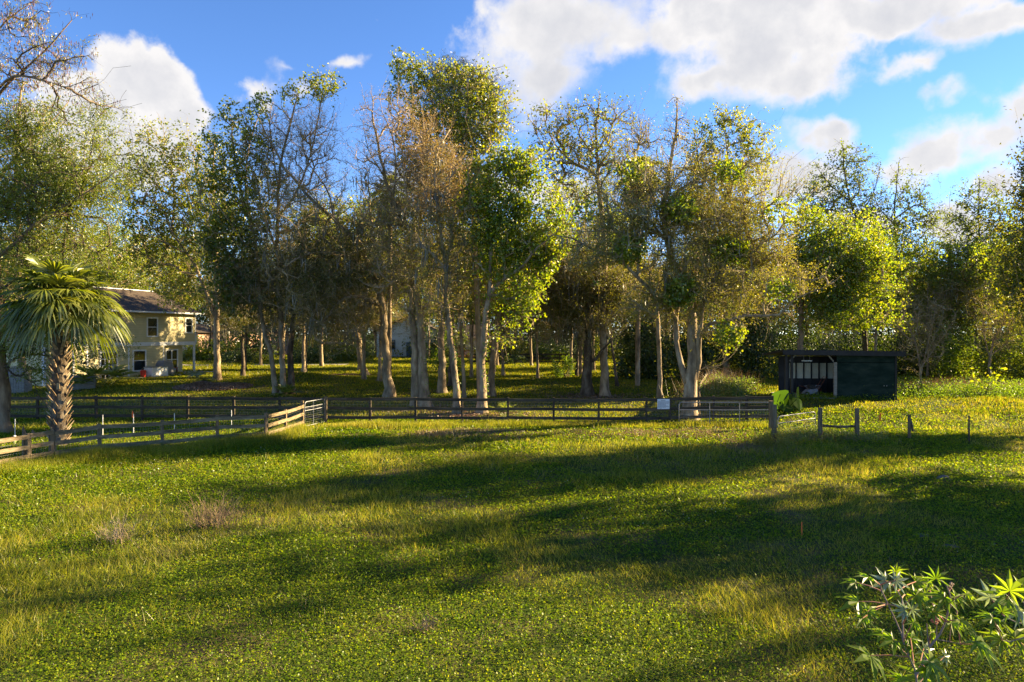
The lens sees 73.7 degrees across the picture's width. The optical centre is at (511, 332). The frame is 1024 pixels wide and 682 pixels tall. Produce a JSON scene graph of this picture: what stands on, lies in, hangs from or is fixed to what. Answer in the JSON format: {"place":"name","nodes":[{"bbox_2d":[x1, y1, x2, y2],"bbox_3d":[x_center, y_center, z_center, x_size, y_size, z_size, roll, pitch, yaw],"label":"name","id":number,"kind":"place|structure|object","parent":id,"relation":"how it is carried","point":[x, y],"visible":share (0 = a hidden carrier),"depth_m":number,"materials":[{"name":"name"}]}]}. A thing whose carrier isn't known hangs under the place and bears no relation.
{"place":"outdoors","nodes":[
{"label":"outdoors","id":0,"kind":"place"},
{"bbox_2d":[0,334,1023,681],"bbox_3d":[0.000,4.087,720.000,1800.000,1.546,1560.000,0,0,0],"label":"ground","id":1,"kind":"structure","parent":0,"point":[638,630],"depth_m":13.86,"materials":[{"name":"green plant"}]},
{"bbox_2d":[9,367,31,392],"bbox_3d":[-34.806,3.355,48.342,1.180,1.850,0.900,0,0,0],"label":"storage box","id":2,"kind":"object","parent":1,"relation":"on","point":[21,386],"visible":0.63,"depth_m":47.92,"materials":[{"name":"grey plastic"}]},
{"bbox_2d":[0,430,53,463],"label":"side fence","id":3,"kind":"object","parent":1,"relation":"on","point":[29,445],"visible":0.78,"depth_m":24.38,"materials":[{"name":"brown wood"}]},
{"bbox_2d":[0,254,133,445],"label":"cabbage palm","id":4,"kind":"object","parent":1,"relation":"on","point":[50,306],"visible":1,"depth_m":28.09,"materials":[{"name":"green plant"}]},
{"bbox_2d":[0,57,134,366],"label":"sweetgum tree","id":5,"kind":"object","parent":1,"relation":"on","point":[8,244],"visible":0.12,"depth_m":48.20,"materials":[{"name":"green plant"}]},
{"bbox_2d":[0,0,171,433],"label":"cypress tree","id":6,"kind":"object","parent":1,"relation":"on","point":[55,210],"visible":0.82,"depth_m":32.16,"materials":[{"name":"green plant"}]},
{"bbox_2d":[32,220,166,289],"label":"cedar tree","id":7,"kind":"object","parent":1,"relation":"on","point":[128,286],"visible":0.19,"depth_m":81.43,"materials":[{"name":"green plant"}]},
{"bbox_2d":[68,362,138,387],"bbox_3d":[-30.403,3.145,50.752,4.918,2.040,5.320,0,0,-25],"label":"saw palmetto","id":8,"kind":"object","parent":1,"relation":"on","point":[113,372],"visible":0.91,"depth_m":50.23,"materials":[{"name":"green plant"}]},
{"bbox_2d":[4,286,212,385],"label":"yellow house","id":9,"kind":"structure","parent":1,"relation":"on","point":[164,339],"depth_m":62.30,"materials":[{"name":"beige paint"}]},
{"bbox_2d":[132,350,146,371],"bbox_3d":[-33.351,2.500,61.149,0.073,1.940,1.540,0,0,15],"label":"window","id":10,"kind":"structure","parent":9,"relation":"in","point":[138,363],"depth_m":61.16,"materials":[{"name":"white glass"}]},
{"bbox_2d":[53,218,170,290],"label":"tree","id":11,"kind":"object","parent":1,"relation":"on","point":[119,271],"visible":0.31,"depth_m":78.06,"materials":[{"name":"green plant"}]},
{"bbox_2d":[91,507,165,544],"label":"dead weed","id":12,"kind":"object","parent":1,"relation":"on","point":[120,537],"visible":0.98,"depth_m":15.63,"materials":[{"name":"brown plant"}]},
{"bbox_2d":[0,435,290,483],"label":"verge clover","id":13,"kind":"object","parent":1,"relation":"on","point":[93,465],"visible":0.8,"depth_m":24.84,"materials":[{"name":"green plant"}]},
{"bbox_2d":[0,422,323,476],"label":"verge grass","id":14,"kind":"structure","parent":1,"relation":"on","point":[274,437],"depth_m":26.45,"materials":[{"name":"green plant"}]},
{"bbox_2d":[139,215,206,360],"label":"tree","id":15,"kind":"object","parent":1,"relation":"on","point":[180,279],"visible":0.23,"depth_m":90.25,"materials":[{"name":"green plant"}]},
{"bbox_2d":[54,401,303,456],"bbox_3d":[-12.967,4.293,29.429,2.601,1.664,11.401,0,0,36],"label":"fence","id":16,"kind":"object","parent":1,"relation":"on","point":[99,436],"visible":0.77,"depth_m":28.59,"materials":[{"name":"brown wood"}]},
{"bbox_2d":[104,110,255,380],"bbox_3d":[-27.232,-7.018,55.550,13.794,22.040,6.946,0,0,0],"label":"sweetgum tree","id":17,"kind":"object","parent":1,"relation":"on","point":[160,208],"visible":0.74,"depth_m":55.14,"materials":[{"name":"green plant"}]},
{"bbox_2d":[182,335,237,360],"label":"wood shrub","id":18,"kind":"object","parent":1,"relation":"on","point":[187,354],"visible":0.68,"depth_m":92.96,"materials":[{"name":"green plant"}]},
{"bbox_2d":[172,381,253,390],"bbox_3d":[-22.367,3.920,51.121,5.899,0.675,4.073,0,0,0],"label":"leaf litter pile","id":19,"kind":"object","parent":1,"relation":"on","point":[218,386],"visible":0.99,"depth_m":50.57,"materials":[{"name":"brown plant"}]},
{"bbox_2d":[177,490,250,529],"bbox_3d":[-7.332,4.361,16.835,1.806,0.870,1.660,0,0,33],"label":"dead weed","id":20,"kind":"object","parent":1,"relation":"on","point":[208,519],"visible":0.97,"depth_m":16.79,"materials":[{"name":"beige plant"}]},
{"bbox_2d":[183,250,275,375],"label":"tree","id":21,"kind":"object","parent":1,"relation":"on","point":[242,371],"visible":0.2,"depth_m":59.65,"materials":[{"name":"green plant"}]},
{"bbox_2d":[182,324,289,358],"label":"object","id":22,"kind":"structure","parent":1,"relation":"on","point":[202,330],"depth_m":105.85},
{"bbox_2d":[178,95,296,394],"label":"sweetgum tree","id":23,"kind":"object","parent":1,"relation":"on","point":[217,221],"visible":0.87,"depth_m":47.02,"materials":[{"name":"green plant"}]},
{"bbox_2d":[196,278,287,368],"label":"tree","id":24,"kind":"object","parent":1,"relation":"on","point":[245,343],"visible":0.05,"depth_m":71.16,"materials":[{"name":"green plant"}]},
{"bbox_2d":[221,344,262,362],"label":"shrub","id":25,"kind":"object","parent":1,"relation":"on","point":[231,356],"visible":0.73,"depth_m":87.70,"materials":[{"name":"green plant"}]},
{"bbox_2d":[212,326,286,359],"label":"wood shrub","id":26,"kind":"object","parent":1,"relation":"on","point":[235,340],"visible":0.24,"depth_m":99.36,"materials":[{"name":"green plant"}]},
{"bbox_2d":[199,227,368,393],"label":"oak tree","id":27,"kind":"object","parent":1,"relation":"on","point":[290,361],"visible":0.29,"depth_m":47.39,"materials":[{"name":"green plant"}]},
{"bbox_2d":[226,63,353,394],"bbox_3d":[-15.472,-7.343,47.673,9.000,23.605,5.791,0,0,0],"label":"maple tree","id":28,"kind":"object","parent":1,"relation":"on","point":[314,96],"visible":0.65,"depth_m":47.40,"materials":[{"name":"green plant"}]},
{"bbox_2d":[239,216,343,371],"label":"tree","id":29,"kind":"object","parent":1,"relation":"on","point":[303,367],"visible":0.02,"depth_m":58.09,"materials":[{"name":"green plant"}]},
{"bbox_2d":[285,343,337,362],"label":"shrub","id":30,"kind":"object","parent":1,"relation":"on","point":[312,353],"visible":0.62,"depth_m":86.80,"materials":[{"name":"green plant"}]},
{"bbox_2d":[234,106,407,397],"bbox_3d":[-12.255,-5.505,45.962,13.097,20.045,9.362,0,0,0],"label":"oak tree","id":31,"kind":"object","parent":1,"relation":"on","point":[346,245],"visible":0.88,"depth_m":44.92,"materials":[{"name":"green plant"}]},
{"bbox_2d":[323,329,376,361],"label":"wood shrub","id":32,"kind":"object","parent":1,"relation":"on","point":[345,357],"visible":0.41,"depth_m":93.32,"materials":[{"name":"green plant"}]},
{"bbox_2d":[312,222,393,379],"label":"tree","id":33,"kind":"object","parent":1,"relation":"on","point":[364,376],"visible":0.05,"depth_m":56.07,"materials":[{"name":"green plant"}]},
{"bbox_2d":[313,186,430,370],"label":"tree","id":34,"kind":"object","parent":1,"relation":"on","point":[358,367],"visible":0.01,"depth_m":66.33,"materials":[{"name":"green plant"}]},
{"bbox_2d":[337,230,408,381],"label":"tree","id":35,"kind":"object","parent":1,"relation":"on","point":[379,377],"visible":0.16,"depth_m":54.09,"materials":[{"name":"green plant"}]},
{"bbox_2d":[366,171,409,376],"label":"cabbage palm","id":36,"kind":"object","parent":1,"relation":"on","point":[389,333],"visible":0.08,"depth_m":51.51,"materials":[{"name":"plant"}]},
{"bbox_2d":[10,395,773,422],"bbox_3d":[-7.670,4.220,36.646,42.713,1.850,0.181,0,0,3],"label":"paddock fence","id":37,"kind":"object","parent":1,"relation":"on","point":[369,408],"visible":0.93,"depth_m":36.50,"materials":[{"name":"brown wood"}]},
{"bbox_2d":[343,74,459,405],"bbox_3d":[-7.038,-5.327,42.412,8.034,21.434,4.830,0,0,0],"label":"maple tree","id":38,"kind":"object","parent":1,"relation":"on","point":[414,347],"visible":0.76,"depth_m":42.47,"materials":[{"name":"brown plant"}]},
{"bbox_2d":[351,126,478,406],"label":"maple tree","id":39,"kind":"object","parent":1,"relation":"on","point":[423,387],"visible":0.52,"depth_m":42.21,"materials":[{"name":"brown plant"}]},
{"bbox_2d":[372,316,489,356],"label":"white house","id":40,"kind":"structure","parent":1,"relation":"on","point":[397,340],"depth_m":106.00,"materials":[{"name":"white paint"}]},
{"bbox_2d":[400,318,473,357],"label":"wood shrub","id":41,"kind":"object","parent":1,"relation":"on","point":[432,345],"visible":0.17,"depth_m":104.18,"materials":[{"name":"green plant"}]},
{"bbox_2d":[389,133,489,414],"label":"sweetgum tree","id":42,"kind":"object","parent":1,"relation":"on","point":[427,247],"visible":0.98,"depth_m":39.89,"materials":[{"name":"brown plant"}]},
{"bbox_2d":[375,45,529,392],"bbox_3d":[-4.324,-8.115,48.555,11.283,25.082,5.110,0,0,0],"label":"sweetgum tree","id":43,"kind":"object","parent":1,"relation":"on","point":[488,111],"visible":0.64,"depth_m":48.19,"materials":[{"name":"green plant"}]},
{"bbox_2d":[409,48,512,385],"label":"pine tree","id":44,"kind":"object","parent":1,"relation":"on","point":[449,383],"visible":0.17,"depth_m":51.78,"materials":[{"name":"green plant"}]},
{"bbox_2d":[424,163,504,397],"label":"slim tree","id":45,"kind":"object","parent":1,"relation":"on","point":[463,393],"visible":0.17,"depth_m":46.26,"materials":[{"name":"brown plant"}]},
{"bbox_2d":[426,226,502,377],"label":"tree","id":46,"kind":"object","parent":1,"relation":"on","point":[471,317],"visible":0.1,"depth_m":58.99,"materials":[{"name":"green plant"}]},
{"bbox_2d":[446,157,496,392],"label":"cabbage palm","id":47,"kind":"object","parent":1,"relation":"on","point":[477,321],"visible":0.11,"depth_m":45.44,"materials":[{"name":"plant"}]},
{"bbox_2d":[465,329,546,360],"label":"wood shrub","id":48,"kind":"object","parent":1,"relation":"on","point":[509,350],"visible":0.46,"depth_m":92.78,"materials":[{"name":"green plant"}]},
{"bbox_2d":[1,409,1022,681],"bbox_3d":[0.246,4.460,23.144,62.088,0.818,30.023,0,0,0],"label":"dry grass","id":49,"kind":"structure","parent":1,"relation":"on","point":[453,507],"depth_m":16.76,"materials":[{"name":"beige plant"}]},
{"bbox_2d":[0,407,1023,681],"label":"clover","id":50,"kind":"object","parent":1,"relation":"on","point":[710,517],"visible":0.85,"depth_m":15.22,"materials":[{"name":"green plant"}]},
{"bbox_2d":[5,260,1022,354],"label":"wood","id":51,"kind":"object","parent":1,"relation":"on","point":[526,338],"depth_m":125.71,"materials":[{"name":"green plant"}]},
{"bbox_2d":[449,136,580,413],"bbox_3d":[0.248,-2.985,40.261,8.072,17.009,3.992,0,0,0],"label":"sweetgum tree","id":52,"kind":"object","parent":1,"relation":"on","point":[523,244],"visible":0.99,"depth_m":39.85,"materials":[{"name":"green plant"}]},
{"bbox_2d":[452,179,618,396],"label":"oak tree","id":53,"kind":"object","parent":1,"relation":"on","point":[491,379],"visible":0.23,"depth_m":46.54,"materials":[{"name":"green plant"}]},
{"bbox_2d":[505,333,575,360],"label":"wood shrub","id":54,"kind":"object","parent":1,"relation":"on","point":[556,350],"visible":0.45,"depth_m":94.67,"materials":[{"name":"green plant"}]},
{"bbox_2d":[316,417,787,429],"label":"fence line grass","id":55,"kind":"structure","parent":1,"relation":"on","point":[375,423],"depth_m":34.66,"materials":[{"name":"green plant"}]},
{"bbox_2d":[550,353,575,377],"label":"shrub","id":56,"kind":"object","parent":1,"relation":"on","point":[559,371],"visible":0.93,"depth_m":59.59,"materials":[{"name":"green plant"}]},
{"bbox_2d":[538,164,626,374],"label":"sweetgum tree","id":57,"kind":"object","parent":1,"relation":"on","point":[581,342],"visible":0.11,"depth_m":61.99,"materials":[{"name":"green plant"}]},
{"bbox_2d":[522,85,643,396],"bbox_3d":[4.900,-6.116,46.798,9.286,21.255,4.014,0,0,0],"label":"sweetgum tree","id":58,"kind":"object","parent":1,"relation":"on","point":[591,147],"visible":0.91,"depth_m":46.60,"materials":[{"name":"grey plant"}]},
{"bbox_2d":[519,234,656,395],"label":"live oak","id":59,"kind":"object","parent":1,"relation":"on","point":[591,308],"visible":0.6,"depth_m":46.50,"materials":[{"name":"green plant"}]},
{"bbox_2d":[395,424,812,455],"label":"tan dry grass","id":60,"kind":"structure","parent":1,"relation":"on","point":[431,432],"depth_m":32.16,"materials":[{"name":"plant"}]},
{"bbox_2d":[590,252,652,385],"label":"slim tree","id":61,"kind":"object","parent":1,"relation":"on","point":[615,372],"visible":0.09,"depth_m":51.44,"materials":[{"name":"green plant"}]},
{"bbox_2d":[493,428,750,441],"bbox_3d":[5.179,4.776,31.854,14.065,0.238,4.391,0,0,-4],"label":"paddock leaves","id":62,"kind":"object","parent":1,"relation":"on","point":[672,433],"visible":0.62,"depth_m":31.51,"materials":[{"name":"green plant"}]},
{"bbox_2d":[611,154,664,385],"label":"cabbage palm","id":63,"kind":"object","parent":1,"relation":"on","point":[637,354],"visible":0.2,"depth_m":51.43,"materials":[{"name":"plant"}]},
{"bbox_2d":[619,247,669,397],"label":"bare pole tree","id":64,"kind":"object","parent":1,"relation":"on","point":[659,394],"visible":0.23,"depth_m":44.98,"materials":[{"name":"green plant"}]},
{"bbox_2d":[607,313,685,379],"bbox_3d":[11.805,0.857,58.829,7.639,6.360,5.652,0,0,0],"label":"hedge","id":65,"kind":"object","parent":1,"relation":"on","point":[648,367],"visible":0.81,"depth_m":57.93,"materials":[{"name":"green plant"}]},
{"bbox_2d":[643,237,738,339],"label":"tree","id":66,"kind":"object","parent":1,"relation":"on","point":[683,310],"visible":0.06,"depth_m":58.39,"materials":[{"name":"green plant"}]},
{"bbox_2d":[545,84,844,420],"bbox_3d":[9.196,-3.984,35.883,15.056,17.603,6.551,0,0,0],"label":"elm tree","id":67,"kind":"object","parent":1,"relation":"on","point":[680,209],"visible":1,"depth_m":35.27,"materials":[{"name":"green plant"}]},
{"bbox_2d":[666,319,731,378],"bbox_3d":[16.183,1.305,58.361,6.330,5.491,5.237,0,0,0],"label":"hedge","id":68,"kind":"object","parent":1,"relation":"on","point":[707,350],"visible":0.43,"depth_m":57.67,"materials":[{"name":"green plant"}]},
{"bbox_2d":[659,364,775,406],"bbox_3d":[13.834,3.106,43.789,7.243,2.763,11.456,0,0,31],"label":"bush","id":69,"kind":"object","parent":1,"relation":"on","point":[718,384],"visible":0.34,"depth_m":42.30,"materials":[{"name":"green plant"}]},
{"bbox_2d":[670,98,788,377],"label":"maple tree","id":70,"kind":"object","parent":1,"relation":"on","point":[742,139],"visible":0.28,"depth_m":58.17,"materials":[{"name":"green plant"}]},
{"bbox_2d":[711,297,792,380],"bbox_3d":[20.372,0.327,58.493,6.415,7.466,5.418,0,0,0],"label":"hedge","id":71,"kind":"object","parent":1,"relation":"on","point":[752,361],"visible":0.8,"depth_m":57.98,"materials":[{"name":"green plant"}]},
{"bbox_2d":[713,245,792,348],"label":"tree","id":72,"kind":"object","parent":1,"relation":"on","point":[752,283],"visible":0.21,"depth_m":60.72,"materials":[{"name":"green plant"}]},
{"bbox_2d":[740,424,807,448],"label":"clump","id":73,"kind":"object","parent":1,"relation":"on","point":[766,441],"visible":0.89,"depth_m":28.50,"materials":[{"name":"green plant"}]},
{"bbox_2d":[754,306,814,373],"bbox_3d":[25.684,0.762,62.951,6.531,6.597,5.968,0,0,0],"label":"thicket shrub","id":74,"kind":"object","parent":1,"relation":"on","point":[788,344],"visible":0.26,"depth_m":63.09,"materials":[{"name":"green plant"}]},
{"bbox_2d":[772,387,801,413],"bbox_3d":[14.912,3.668,36.906,1.802,1.546,1.048,0,0,0],"label":"elephant ear","id":75,"kind":"object","parent":1,"relation":"on","point":[785,401],"visible":0.94,"depth_m":36.60},
{"bbox_2d":[773,275,840,348],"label":"tree","id":76,"kind":"object","parent":1,"relation":"on","point":[796,321],"visible":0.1,"depth_m":81.52,"materials":[{"name":"green plant"}]},
{"bbox_2d":[739,423,898,443],"bbox_3d":[13.738,4.540,30.730,6.850,0.679,4.510,0,0,0],"label":"weed growth","id":77,"kind":"object","parent":1,"relation":"on","point":[837,437],"visible":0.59,"depth_m":30.42,"materials":[{"name":"green plant"}]},
{"bbox_2d":[794,317,862,350],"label":"thicket shrub","id":78,"kind":"object","parent":1,"relation":"on","point":[832,347],"visible":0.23,"depth_m":68.37,"materials":[{"name":"green plant"}]},
{"bbox_2d":[756,190,912,349],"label":"sweetgum tree","id":79,"kind":"object","parent":1,"relation":"on","point":[857,285],"visible":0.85,"depth_m":52.82,"materials":[{"name":"green plant"}]},
{"bbox_2d":[764,349,905,399],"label":"shed","id":80,"kind":"structure","parent":1,"relation":"on","point":[852,373],"depth_m":40.58,"materials":[{"name":"wood"}]},
{"bbox_2d":[788,391,907,400],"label":"shed foot weeds","id":81,"kind":"object","parent":1,"relation":"on","point":[811,396],"visible":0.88,"depth_m":40.40,"materials":[{"name":"green plant"}]},
{"bbox_2d":[786,138,910,350],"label":"sweetgum tree","id":82,"kind":"object","parent":1,"relation":"on","point":[844,196],"visible":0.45,"depth_m":65.82,"materials":[{"name":"green plant"}]},
{"bbox_2d":[837,325,899,350],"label":"thicket shrub","id":83,"kind":"object","parent":1,"relation":"on","point":[856,347],"visible":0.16,"depth_m":67.75,"materials":[{"name":"green plant"}]},
{"bbox_2d":[833,219,947,350],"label":"tree","id":84,"kind":"object","parent":1,"relation":"on","point":[905,245],"visible":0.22,"depth_m":60.07,"materials":[{"name":"green plant"}]},
{"bbox_2d":[877,323,926,374],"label":"thicket shrub","id":85,"kind":"object","parent":1,"relation":"on","point":[901,366],"visible":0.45,"depth_m":63.59,"materials":[{"name":"green plant"}]},
{"bbox_2d":[860,157,962,372],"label":"slim tree","id":86,"kind":"object","parent":1,"relation":"on","point":[914,213],"visible":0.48,"depth_m":66.12,"materials":[{"name":"green plant"}]},
{"bbox_2d":[837,562,1004,681],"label":"castor bean plant","id":87,"kind":"object","parent":1,"relation":"on","point":[931,663],"visible":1,"depth_m":5.95,"materials":[{"name":"green plant"}]},
{"bbox_2d":[886,280,962,386],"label":"tree","id":88,"kind":"object","parent":1,"relation":"on","point":[911,342],"visible":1,"depth_m":45.01,"materials":[{"name":"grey plant"}]},
{"bbox_2d":[894,269,958,376],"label":"tree","id":89,"kind":"object","parent":1,"relation":"on","point":[943,312],"visible":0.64,"depth_m":61.25,"materials":[{"name":"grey plant"}]},
{"bbox_2d":[902,335,959,375],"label":"thicket shrub","id":90,"kind":"object","parent":1,"relation":"on","point":[914,364],"visible":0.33,"depth_m":62.87,"materials":[{"name":"green plant"}]},
{"bbox_2d":[882,236,1007,350],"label":"maple tree","id":91,"kind":"object","parent":1,"relation":"on","point":[919,283],"visible":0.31,"depth_m":62.98,"materials":[{"name":"green plant"}]},
{"bbox_2d":[866,373,1023,400],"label":"wood edge weeds","id":92,"kind":"object","parent":1,"relation":"on","point":[1003,391],"visible":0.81,"depth_m":42.48,"materials":[{"name":"green plant"}]},
{"bbox_2d":[922,316,981,377],"bbox_3d":[39.332,1.101,60.768,5.345,5.850,4.648,0,0,0],"label":"thicket shrub","id":93,"kind":"object","parent":1,"relation":"on","point":[946,369],"visible":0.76,"depth_m":59.99,"materials":[{"name":"green plant"}]},
{"bbox_2d":[912,225,1016,373],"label":"tree","id":94,"kind":"object","parent":1,"relation":"on","point":[966,248],"visible":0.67,"depth_m":61.08,"materials":[{"name":"green plant"}]},
{"bbox_2d":[923,249,1019,367],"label":"tree","id":95,"kind":"object","parent":1,"relation":"on","point":[971,301],"visible":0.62,"depth_m":60.36,"materials":[{"name":"green plant"}]},
{"bbox_2d":[930,168,1021,347],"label":"slim tree","id":96,"kind":"object","parent":1,"relation":"on","point":[965,228],"visible":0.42,"depth_m":62.95,"materials":[{"name":"green plant"}]},
{"bbox_2d":[948,361,1007,396],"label":"sapling","id":97,"kind":"object","parent":1,"relation":"on","point":[992,377],"visible":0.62,"depth_m":42.74,"materials":[{"name":"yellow plant"}]},
{"bbox_2d":[949,328,1013,379],"bbox_3d":[40.608,1.635,58.181,6.208,4.850,4.591,0,0,0],"label":"thicket shrub","id":98,"kind":"object","parent":1,"relation":"on","point":[964,353],"visible":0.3,"depth_m":58.41,"materials":[{"name":"green plant"}]},
{"bbox_2d":[950,106,1023,347],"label":"tree","id":99,"kind":"object","parent":1,"relation":"on","point":[1015,203],"visible":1,"depth_m":35.21,"materials":[{"name":"green plant"}]},
{"bbox_2d":[966,283,1023,382],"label":"leaning tree","id":100,"kind":"object","parent":1,"relation":"on","point":[1003,323],"visible":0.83,"depth_m":50.71,"materials":[{"name":"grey plant"}]},
{"bbox_2d":[967,569,1023,658],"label":"castor bean plant","id":101,"kind":"object","parent":1,"relation":"on","point":[1008,603],"visible":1,"depth_m":6.02,"materials":[{"name":"green plant"}]},
{"bbox_2d":[974,314,1023,381],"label":"thicket shrub","id":102,"kind":"object","parent":1,"relation":"on","point":[994,361],"visible":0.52,"depth_m":54.90,"materials":[{"name":"green plant"}]},
{"bbox_2d":[978,184,1023,319],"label":"maple tree","id":103,"kind":"object","parent":1,"relation":"on","point":[1005,288],"visible":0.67,"depth_m":47.87,"materials":[{"name":"green plant"}]},
{"bbox_2d":[1005,312,1023,383],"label":"thicket shrub","id":104,"kind":"object","parent":1,"relation":"on","point":[1021,363],"visible":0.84,"depth_m":51.72,"materials":[{"name":"green plant"}]},
{"bbox_2d":[0,0,1023,334],"label":"sky","id":105,"kind":"structure","parent":0,"point":[928,84],"materials":[{"name":"blue"}]},
{"bbox_2d":[10,354,1023,420],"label":"lawn grass","id":106,"kind":"structure","parent":0,"point":[229,372],"depth_m":48.92,"materials":[{"name":"green plant"}]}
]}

